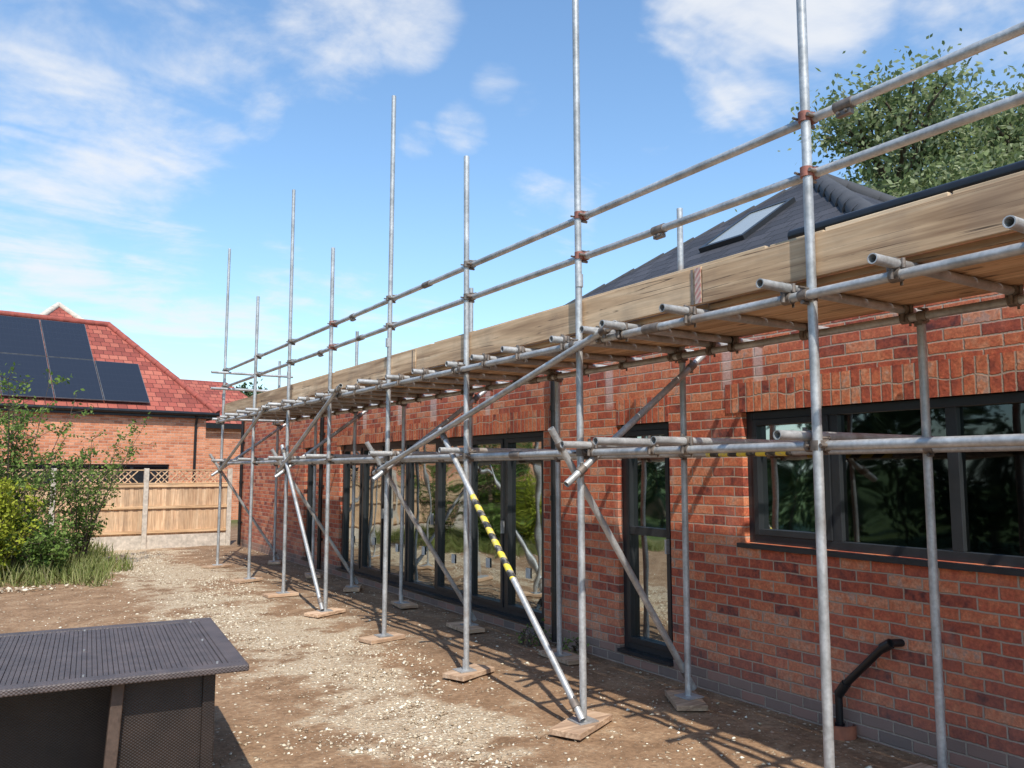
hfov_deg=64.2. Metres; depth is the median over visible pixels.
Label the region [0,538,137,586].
grass
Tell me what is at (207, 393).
red tiled roof
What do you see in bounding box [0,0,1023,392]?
sky
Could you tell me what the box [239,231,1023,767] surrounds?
walls
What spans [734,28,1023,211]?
leafy tree
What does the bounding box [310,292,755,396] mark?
fascia
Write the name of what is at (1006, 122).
leafy tree
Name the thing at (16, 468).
green shrub
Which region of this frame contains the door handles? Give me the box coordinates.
[381,509,669,553]
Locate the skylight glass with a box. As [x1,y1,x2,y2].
[709,202,783,243]
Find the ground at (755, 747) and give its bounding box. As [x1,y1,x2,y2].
[0,520,955,767]
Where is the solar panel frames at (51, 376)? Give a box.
[0,315,149,402]
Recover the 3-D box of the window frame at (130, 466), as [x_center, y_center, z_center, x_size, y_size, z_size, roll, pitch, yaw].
[-10.860,2.549,21.083,3.880,0.960,0.060,5,-8,-40]
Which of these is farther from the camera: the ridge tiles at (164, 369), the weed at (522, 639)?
the ridge tiles at (164, 369)
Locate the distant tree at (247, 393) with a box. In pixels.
[236,379,267,396]
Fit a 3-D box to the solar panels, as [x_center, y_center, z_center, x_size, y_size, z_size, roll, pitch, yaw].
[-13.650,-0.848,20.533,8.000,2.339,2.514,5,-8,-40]
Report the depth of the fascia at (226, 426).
28.04 m
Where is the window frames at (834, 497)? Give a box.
[305,391,1023,659]
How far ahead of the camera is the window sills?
5.85 m
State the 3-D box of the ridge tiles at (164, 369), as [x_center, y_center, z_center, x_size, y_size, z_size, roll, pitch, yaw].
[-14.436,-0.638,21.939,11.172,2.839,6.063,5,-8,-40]
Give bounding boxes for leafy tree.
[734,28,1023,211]
[909,51,1023,178]
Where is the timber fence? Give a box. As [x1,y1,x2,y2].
[0,468,232,550]
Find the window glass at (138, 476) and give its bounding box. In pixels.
[13,467,165,498]
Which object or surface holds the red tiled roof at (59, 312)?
on the walls
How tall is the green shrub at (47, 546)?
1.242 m
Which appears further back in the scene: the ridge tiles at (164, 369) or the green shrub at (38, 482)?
the ridge tiles at (164, 369)
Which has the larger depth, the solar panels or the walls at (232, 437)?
the walls at (232, 437)
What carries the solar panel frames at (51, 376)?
on the red tiled roof at (163, 390)
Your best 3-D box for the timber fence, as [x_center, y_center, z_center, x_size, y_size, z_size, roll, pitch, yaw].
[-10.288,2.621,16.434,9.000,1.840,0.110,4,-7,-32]
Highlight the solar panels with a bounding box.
[0,315,148,401]
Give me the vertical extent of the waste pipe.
0.715 m
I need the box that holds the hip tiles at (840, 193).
[565,174,896,304]
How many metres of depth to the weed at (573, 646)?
7.63 m
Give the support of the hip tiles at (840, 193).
attached to the tiled roof at (778, 228)
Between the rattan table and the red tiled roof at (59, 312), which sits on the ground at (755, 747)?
the rattan table
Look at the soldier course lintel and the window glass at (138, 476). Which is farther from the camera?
the window glass at (138, 476)
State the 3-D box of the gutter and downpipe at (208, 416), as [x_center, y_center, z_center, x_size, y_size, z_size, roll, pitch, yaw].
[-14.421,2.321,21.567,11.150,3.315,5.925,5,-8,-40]
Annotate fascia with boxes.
[206,423,240,428]
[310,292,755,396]
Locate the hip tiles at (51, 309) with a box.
[40,302,82,318]
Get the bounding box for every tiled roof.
[0,318,212,412]
[49,307,73,317]
[181,379,246,423]
[582,183,881,317]
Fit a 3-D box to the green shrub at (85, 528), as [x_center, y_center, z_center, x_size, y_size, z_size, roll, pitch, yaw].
[-7.380,1.833,14.420,1.557,2.791,2.803,0,-6,4]
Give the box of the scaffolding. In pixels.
[201,0,1023,767]
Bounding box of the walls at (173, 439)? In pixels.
[0,411,205,515]
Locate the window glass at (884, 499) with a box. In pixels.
[310,403,1023,643]
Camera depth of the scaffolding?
5.36 m
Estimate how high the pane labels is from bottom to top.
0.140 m
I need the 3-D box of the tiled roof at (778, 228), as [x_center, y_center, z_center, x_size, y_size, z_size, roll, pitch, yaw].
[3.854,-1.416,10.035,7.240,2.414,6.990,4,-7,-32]
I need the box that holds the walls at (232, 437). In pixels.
[204,428,240,519]
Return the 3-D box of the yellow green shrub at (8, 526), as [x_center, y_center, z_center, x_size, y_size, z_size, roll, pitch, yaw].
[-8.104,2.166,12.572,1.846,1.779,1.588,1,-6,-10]
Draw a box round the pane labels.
[372,537,529,578]
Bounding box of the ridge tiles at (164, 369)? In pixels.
[0,310,219,412]
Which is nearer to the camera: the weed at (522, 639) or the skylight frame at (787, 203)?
the weed at (522, 639)
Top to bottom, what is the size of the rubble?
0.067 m
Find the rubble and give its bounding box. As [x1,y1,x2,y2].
[0,584,87,592]
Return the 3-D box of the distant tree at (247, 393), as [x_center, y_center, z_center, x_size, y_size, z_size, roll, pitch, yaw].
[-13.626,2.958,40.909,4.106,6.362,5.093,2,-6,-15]
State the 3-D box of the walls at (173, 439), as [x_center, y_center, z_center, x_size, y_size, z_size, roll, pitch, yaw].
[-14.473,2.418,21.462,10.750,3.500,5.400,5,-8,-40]
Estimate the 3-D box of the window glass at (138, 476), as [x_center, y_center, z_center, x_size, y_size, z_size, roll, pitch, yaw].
[-10.882,2.552,21.109,3.800,0.960,0.010,5,-8,-40]
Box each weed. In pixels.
[508,617,550,645]
[562,631,588,654]
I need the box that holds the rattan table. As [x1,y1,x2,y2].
[0,617,248,767]
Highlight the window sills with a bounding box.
[301,542,1023,666]
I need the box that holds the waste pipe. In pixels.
[833,639,904,740]
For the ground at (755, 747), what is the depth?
6.28 m
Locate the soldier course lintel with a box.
[302,350,1023,447]
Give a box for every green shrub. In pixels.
[0,362,103,567]
[0,444,32,488]
[0,472,48,578]
[0,504,83,576]
[49,412,155,559]
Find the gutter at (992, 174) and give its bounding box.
[787,160,1023,239]
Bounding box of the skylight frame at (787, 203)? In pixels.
[699,197,795,252]
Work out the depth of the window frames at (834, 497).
6.90 m
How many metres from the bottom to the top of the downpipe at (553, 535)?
2.870 m
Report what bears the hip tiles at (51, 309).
on the red tiled roof at (59, 312)
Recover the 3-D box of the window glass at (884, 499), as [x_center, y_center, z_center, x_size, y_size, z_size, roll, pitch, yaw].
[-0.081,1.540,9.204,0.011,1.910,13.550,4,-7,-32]
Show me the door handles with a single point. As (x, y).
(667, 546)
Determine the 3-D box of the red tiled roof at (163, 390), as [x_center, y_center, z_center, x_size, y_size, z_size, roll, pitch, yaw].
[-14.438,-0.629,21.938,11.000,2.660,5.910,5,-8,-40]
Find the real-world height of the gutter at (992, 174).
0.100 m
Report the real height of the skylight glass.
0.537 m
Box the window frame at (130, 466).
[15,464,168,482]
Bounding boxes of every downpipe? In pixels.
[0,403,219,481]
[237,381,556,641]

